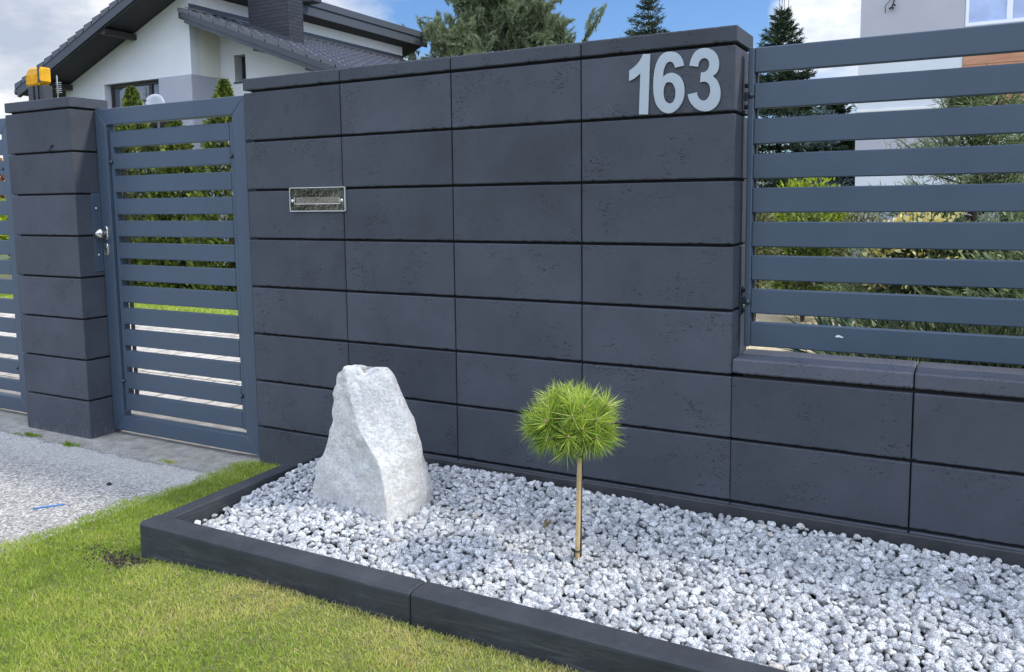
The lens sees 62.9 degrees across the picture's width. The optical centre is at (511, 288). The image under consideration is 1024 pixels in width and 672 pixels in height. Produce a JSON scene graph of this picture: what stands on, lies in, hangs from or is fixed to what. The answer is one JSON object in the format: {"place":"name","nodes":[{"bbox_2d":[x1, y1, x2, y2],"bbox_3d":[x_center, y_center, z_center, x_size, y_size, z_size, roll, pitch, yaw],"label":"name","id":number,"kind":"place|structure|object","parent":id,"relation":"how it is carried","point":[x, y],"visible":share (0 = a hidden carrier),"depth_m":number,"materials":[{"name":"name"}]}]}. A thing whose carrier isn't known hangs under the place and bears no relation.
{"place":"outdoors","nodes":[
{"label":"outdoors","id":0,"kind":"place"},
{"bbox_2d":[0,158,5,199],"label":"autumn shrub","id":1,"kind":"object","parent":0,"point":[2,177],"depth_m":16.01,"materials":[{"name":"orange plant"}]},
{"bbox_2d":[0,195,10,259],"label":"autumn shrub","id":2,"kind":"object","parent":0,"point":[4,218],"visible":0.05,"depth_m":14.63,"materials":[{"name":"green plant"}]},
{"bbox_2d":[55,75,61,97],"bbox_3d":[-8.198,-2.127,15.307,0.239,3.502,0.035,4,8,39],"label":"television aerial","id":3,"kind":"object","parent":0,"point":[57,84],"visible":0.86,"depth_m":15.15,"materials":[{"name":"silver metal"}]},
{"bbox_2d":[0,293,237,314],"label":"back lawn","id":4,"kind":"structure","parent":0,"point":[188,310],"depth_m":8.90,"materials":[{"name":"green plant"}]},
{"bbox_2d":[0,313,242,408],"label":"garden path","id":5,"kind":"structure","parent":0,"point":[180,353],"depth_m":6.20,"materials":[{"name":"grey concrete"}]},
{"bbox_2d":[0,389,259,555],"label":"driveway","id":6,"kind":"structure","parent":0,"point":[30,480],"depth_m":3.60,"materials":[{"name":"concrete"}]},
{"bbox_2d":[0,118,28,412],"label":"driveway gate","id":7,"kind":"structure","parent":6,"relation":"on","point":[13,346],"depth_m":4.51,"materials":[{"name":"metal"}]},
{"bbox_2d":[11,431,43,437],"bbox_3d":[-2.391,0.719,4.151,0.210,0.023,0.070,3,7,28],"label":"weed tuft","id":8,"kind":"object","parent":6,"relation":"on","point":[27,434],"visible":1,"depth_m":4.15,"materials":[{"name":"green plant"}]},
{"bbox_2d":[33,503,64,509],"bbox_3d":[-1.747,0.822,3.156,0.106,0.006,0.008,-4,7,-27],"label":"cord scrap","id":9,"kind":"object","parent":6,"relation":"on","point":[48,506],"visible":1,"depth_m":3.15,"materials":[{"name":"blue plastic"}]},
{"bbox_2d":[4,96,121,438],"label":"gate pillar","id":10,"kind":"structure","parent":6,"relation":"on","point":[64,323],"depth_m":4.08,"materials":[{"name":"black concrete"}]},
{"bbox_2d":[26,66,52,100],"bbox_3d":[-2.341,-1.007,4.143,0.128,0.172,0.064,3,7,28],"label":"signal lamp","id":11,"kind":"object","parent":10,"relation":"on","point":[38,80],"visible":0.89,"depth_m":4.12,"materials":[{"name":"yellow plastic"}]},
{"bbox_2d":[59,440,80,446],"bbox_3d":[-2.103,0.734,3.970,0.156,0.024,0.057,3,7,28],"label":"weed tuft","id":12,"kind":"object","parent":6,"relation":"on","point":[68,444],"visible":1,"depth_m":3.96,"materials":[{"name":"green plant"}]},
{"bbox_2d":[157,457,176,464],"bbox_3d":[-1.515,0.756,3.688,0.115,0.023,0.044,2,7,24],"label":"weed tuft","id":13,"kind":"object","parent":6,"relation":"on","point":[168,461],"visible":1,"depth_m":3.69,"materials":[{"name":"green plant"}]},
{"bbox_2d":[91,95,262,454],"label":"garden gate","id":14,"kind":"structure","parent":6,"relation":"on","point":[112,228],"depth_m":3.86,"materials":[{"name":"metal"}]},
{"bbox_2d":[14,0,426,265],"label":"white house","id":15,"kind":"structure","parent":0,"point":[168,51],"depth_m":14.97,"materials":[{"name":"grey paint"}]},
{"bbox_2d":[111,81,158,149],"bbox_3d":[-6.914,-3.202,15.569,1.505,1.215,0.060,3,7,28],"label":"window","id":16,"kind":"structure","parent":15,"relation":"in","point":[146,89],"depth_m":15.52,"materials":[{"name":"grey"}]},
{"bbox_2d":[126,169,151,239],"bbox_3d":[-7.112,-1.586,15.647,1.150,1.830,0.044,3,7,28],"label":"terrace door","id":17,"kind":"structure","parent":15,"relation":"in","point":[134,238],"depth_m":15.58,"materials":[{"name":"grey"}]},
{"bbox_2d":[242,57,245,78],"bbox_3d":[-4.755,-3.958,15.096,0.251,0.445,0.060,3,7,28],"label":"window","id":18,"kind":"structure","parent":15,"relation":"in","point":[243,58],"depth_m":15.12,"materials":[{"name":"grey"}]},
{"bbox_2d":[0,458,580,671],"bbox_3d":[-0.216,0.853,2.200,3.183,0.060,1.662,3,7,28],"label":"grass","id":19,"kind":"structure","parent":0,"point":[82,593],"depth_m":2.20,"materials":[{"name":"green plant"}]},
{"bbox_2d":[57,543,152,573],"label":"soil crumbs","id":20,"kind":"object","parent":19,"relation":"on","point":[120,559],"visible":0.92,"depth_m":2.62,"materials":[{"name":"brown soil"}]},
{"bbox_2d":[194,458,1023,671],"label":"gravel","id":21,"kind":"structure","parent":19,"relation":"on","point":[792,568],"depth_m":2.25,"materials":[{"name":"white gravel"}]},
{"bbox_2d":[313,365,434,523],"bbox_3d":[-0.462,0.514,2.805,0.420,0.522,0.266,5,8,42],"label":"boulder","id":22,"kind":"object","parent":21,"relation":"on","point":[372,461],"visible":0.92,"depth_m":2.71,"materials":[{"name":"white stone"}]},
{"bbox_2d":[543,519,551,527],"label":"dry leaf","id":23,"kind":"object","parent":21,"relation":"on","point":[547,522],"visible":1,"depth_m":2.48,"materials":[{"name":"beige plant"}]},
{"bbox_2d":[513,376,626,569],"bbox_3d":[0.165,0.512,2.318,0.324,0.552,0.314,3,7,28],"label":"dwarf pine","id":24,"kind":"object","parent":21,"relation":"on","point":[585,423],"visible":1,"depth_m":2.26,"materials":[{"name":"green plant"}]},
{"bbox_2d":[0,0,860,187],"label":"sky","id":25,"kind":"structure","parent":0,"point":[30,30],"materials":[{"name":"blue"}]},
{"bbox_2d":[0,238,901,326],"bbox_3d":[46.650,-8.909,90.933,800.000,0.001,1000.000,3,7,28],"label":"ground","id":26,"kind":"structure","parent":0,"point":[4,257],"depth_m":13.76,"materials":[{"name":"green plant"}]},
{"bbox_2d":[114,85,180,286],"bbox_3d":[-4.686,-1.224,10.500,1.257,2.620,1.243,3,7,28],"label":"thuja","id":27,"kind":"object","parent":26,"relation":"on","point":[131,96],"visible":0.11,"depth_m":10.31,"materials":[{"name":"green plant"}]},
{"bbox_2d":[143,94,164,145],"bbox_3d":[-5.324,-1.497,12.459,0.300,2.772,0.323,5,8,43],"label":"globe lamp","id":28,"kind":"object","parent":26,"relation":"on","point":[154,99],"visible":0.28,"depth_m":12.40,"materials":[{"name":"white glass"}]},
{"bbox_2d":[132,120,226,288],"bbox_3d":[-4.045,-1.000,10.165,1.125,2.229,1.163,3,7,28],"label":"thuja","id":29,"kind":"object","parent":26,"relation":"on","point":[177,194],"visible":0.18,"depth_m":9.96,"materials":[{"name":"green plant"}]},
{"bbox_2d":[180,78,236,291],"bbox_3d":[-3.298,-1.142,9.737,1.178,2.583,1.181,3,7,28],"label":"thuja","id":30,"kind":"object","parent":26,"relation":"on","point":[223,88],"visible":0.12,"depth_m":9.53,"materials":[{"name":"green plant"}]},
{"bbox_2d":[162,448,325,524],"bbox_3d":[-0.922,0.786,3.044,0.063,0.202,0.808,2,7,27],"label":"kerb stone","id":31,"kind":"object","parent":26,"relation":"on","point":[206,507],"visible":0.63,"depth_m":2.88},
{"bbox_2d":[140,515,424,624],"bbox_3d":[-0.698,0.849,2.420,1.036,0.202,0.078,3,7,28],"label":"kerb stone","id":32,"kind":"object","parent":26,"relation":"on","point":[377,592],"visible":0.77,"depth_m":2.36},
{"bbox_2d":[243,25,752,503],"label":"garden wall","id":33,"kind":"structure","parent":26,"relation":"on","point":[489,249],"depth_m":2.90,"materials":[{"name":"black concrete"}]},
{"bbox_2d":[289,187,345,211],"bbox_3d":[-0.767,-0.351,3.292,0.284,0.095,0.009,3,7,28],"label":"letter slot","id":34,"kind":"object","parent":33,"relation":"attached to","point":[330,198],"visible":1,"depth_m":3.29,"materials":[{"name":"silver metal"}]},
{"bbox_2d":[629,54,649,114],"bbox_3d":[0.400,-0.639,2.623,0.069,0.186,0.004,3,7,28],"label":"house number digit","id":35,"kind":"object","parent":33,"relation":"attached to","point":[641,68],"visible":1,"depth_m":2.62,"materials":[{"name":"silver metal"}]},
{"bbox_2d":[653,52,684,112],"bbox_3d":[0.484,-0.634,2.578,0.100,0.186,0.004,3,7,28],"label":"house number digit","id":36,"kind":"object","parent":33,"relation":"attached to","point":[660,81],"visible":1,"depth_m":2.58,"materials":[{"name":"silver metal"}]},
{"bbox_2d":[688,48,720,110],"bbox_3d":[0.580,-0.630,2.525,0.100,0.188,0.004,3,7,28],"label":"house number digit","id":37,"kind":"object","parent":33,"relation":"attached to","point":[710,102],"visible":1,"depth_m":2.52,"materials":[{"name":"silver metal"}]},
{"bbox_2d":[403,0,608,60],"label":"pine tree","id":38,"kind":"object","parent":26,"relation":"on","point":[482,26],"visible":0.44,"depth_m":20.48,"materials":[{"name":"green plant"}]},
{"bbox_2d":[411,581,788,671],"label":"kerb stone","id":39,"kind":"object","parent":26,"relation":"on","point":[531,633],"visible":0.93,"depth_m":1.95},
{"bbox_2d":[619,0,669,37],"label":"spruce","id":40,"kind":"object","parent":26,"relation":"on","point":[650,6],"visible":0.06,"depth_m":16.72,"materials":[{"name":"green plant"}]},
{"bbox_2d":[423,455,1023,582],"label":"plinth edging","id":41,"kind":"object","parent":26,"relation":"on","point":[1010,557],"visible":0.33,"depth_m":2.55,"materials":[{"name":"concrete"}]},
{"bbox_2d":[779,0,788,152],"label":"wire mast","id":42,"kind":"object","parent":26,"relation":"on","point":[781,29],"depth_m":16.07,"materials":[{"name":"grey metal"}]},
{"bbox_2d":[744,6,851,255],"bbox_3d":[4.490,-2.530,13.941,3.157,4.313,3.068,3,7,28],"label":"spruce","id":43,"kind":"object","parent":26,"relation":"on","point":[783,21],"visible":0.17,"depth_m":13.60,"materials":[{"name":"green plant"}]},
{"bbox_2d":[763,104,854,247],"bbox_3d":[5.538,-1.894,14.477,2.948,2.909,2.911,-5,7,-37],"label":"spruce","id":44,"kind":"object","parent":26,"relation":"on","point":[841,109],"visible":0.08,"depth_m":14.18,"materials":[{"name":"green plant"}]},
{"bbox_2d":[785,105,854,252],"bbox_3d":[4.782,-1.604,12.913,1.402,2.649,1.375,3,7,28],"label":"blue spruce","id":45,"kind":"object","parent":26,"relation":"on","point":[822,144],"visible":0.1,"depth_m":12.84,"materials":[{"name":"green plant"}]},
{"bbox_2d":[780,315,898,357],"bbox_3d":[1.865,0.246,4.642,0.811,0.380,0.886,-2,6,-9],"label":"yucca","id":46,"kind":"object","parent":26,"relation":"on","point":[848,320],"visible":0.02,"depth_m":4.71,"materials":[{"name":"green plant"}]},
{"bbox_2d":[730,349,1023,550],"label":"wall","id":47,"kind":"structure","parent":26,"relation":"on","point":[933,449],"depth_m":2.39,"materials":[{"name":"black concrete"}]},
{"bbox_2d":[739,22,1023,364],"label":"fence panel","id":48,"kind":"object","parent":47,"relation":"on","point":[1002,79],"visible":1,"depth_m":2.39,"materials":[{"name":"metal"}]},
{"bbox_2d":[803,287,1023,368],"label":"spreading juniper","id":49,"kind":"object","parent":26,"relation":"on","point":[981,329],"visible":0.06,"depth_m":3.56,"materials":[{"name":"green plant"}]},
{"bbox_2d":[816,212,1019,364],"bbox_3d":[2.827,0.028,5.273,1.586,1.170,1.537,-6,8,-41],"label":"spreading juniper","id":50,"kind":"object","parent":26,"relation":"on","point":[856,287],"visible":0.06,"depth_m":5.27,"materials":[{"name":"green plant"}]},
{"bbox_2d":[814,53,1023,324],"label":"young pine","id":51,"kind":"object","parent":26,"relation":"on","point":[978,140],"visible":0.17,"depth_m":5.21,"materials":[{"name":"green plant"}]},
{"bbox_2d":[858,212,1007,330],"bbox_3d":[2.481,0.044,4.897,0.823,1.096,0.794,-6,8,-44],"label":"broom shrub","id":52,"kind":"object","parent":26,"relation":"on","point":[905,253],"visible":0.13,"depth_m":4.76,"materials":[{"name":"yellow plant"}]},
{"bbox_2d":[912,212,1023,368],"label":"spreading juniper","id":53,"kind":"object","parent":26,"relation":"on","point":[997,293],"visible":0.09,"depth_m":4.37,"materials":[{"name":"green plant"}]},
{"bbox_2d":[746,314,855,353],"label":"sandy ground","id":54,"kind":"structure","parent":0,"point":[772,318],"depth_m":7.74,"materials":[{"name":"sand"}]},
{"bbox_2d":[743,213,784,320],"bbox_3d":[2.043,-0.205,7.049,0.513,1.153,0.517,-5,7,-34],"label":"clipped shrub","id":55,"kind":"object","parent":54,"relation":"on","point":[761,217],"visible":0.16,"depth_m":6.96,"materials":[{"name":"green plant"}]},
{"bbox_2d":[758,213,850,320],"bbox_3d":[2.647,-0.248,7.634,0.770,1.105,0.797,-5,7,-35],"label":"box shrub","id":56,"kind":"object","parent":54,"relation":"on","point":[802,217],"visible":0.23,"depth_m":7.50,"materials":[{"name":"green plant"}]},
{"bbox_2d":[768,177,855,282],"bbox_3d":[2.841,-0.487,8.065,0.834,1.485,0.831,-6,8,-42],"label":"thuja globe","id":57,"kind":"object","parent":54,"relation":"on","point":[837,216],"visible":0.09,"depth_m":7.93,"materials":[{"name":"green plant"}]},
{"bbox_2d":[766,253,872,292],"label":"juniper","id":58,"kind":"object","parent":54,"relation":"on","point":[816,285],"visible":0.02,"depth_m":8.04,"materials":[{"name":"green plant"}]},
{"bbox_2d":[828,212,884,325],"bbox_3d":[2.997,-0.189,7.205,0.562,1.066,0.558,-4,7,-31],"label":"clipped shrub","id":59,"kind":"object","parent":54,"relation":"on","point":[856,218],"visible":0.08,"depth_m":7.15,"materials":[{"name":"green plant"}]},
{"bbox_2d":[851,0,1023,256],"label":"grey house","id":60,"kind":"structure","parent":0,"point":[883,17],"depth_m":11.96,"materials":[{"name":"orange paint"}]},
{"bbox_2d":[965,0,1023,26],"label":"window","id":61,"kind":"structure","parent":60,"relation":"in","point":[978,12],"depth_m":11.51,"materials":[{"name":"white plastic"}]}
]}

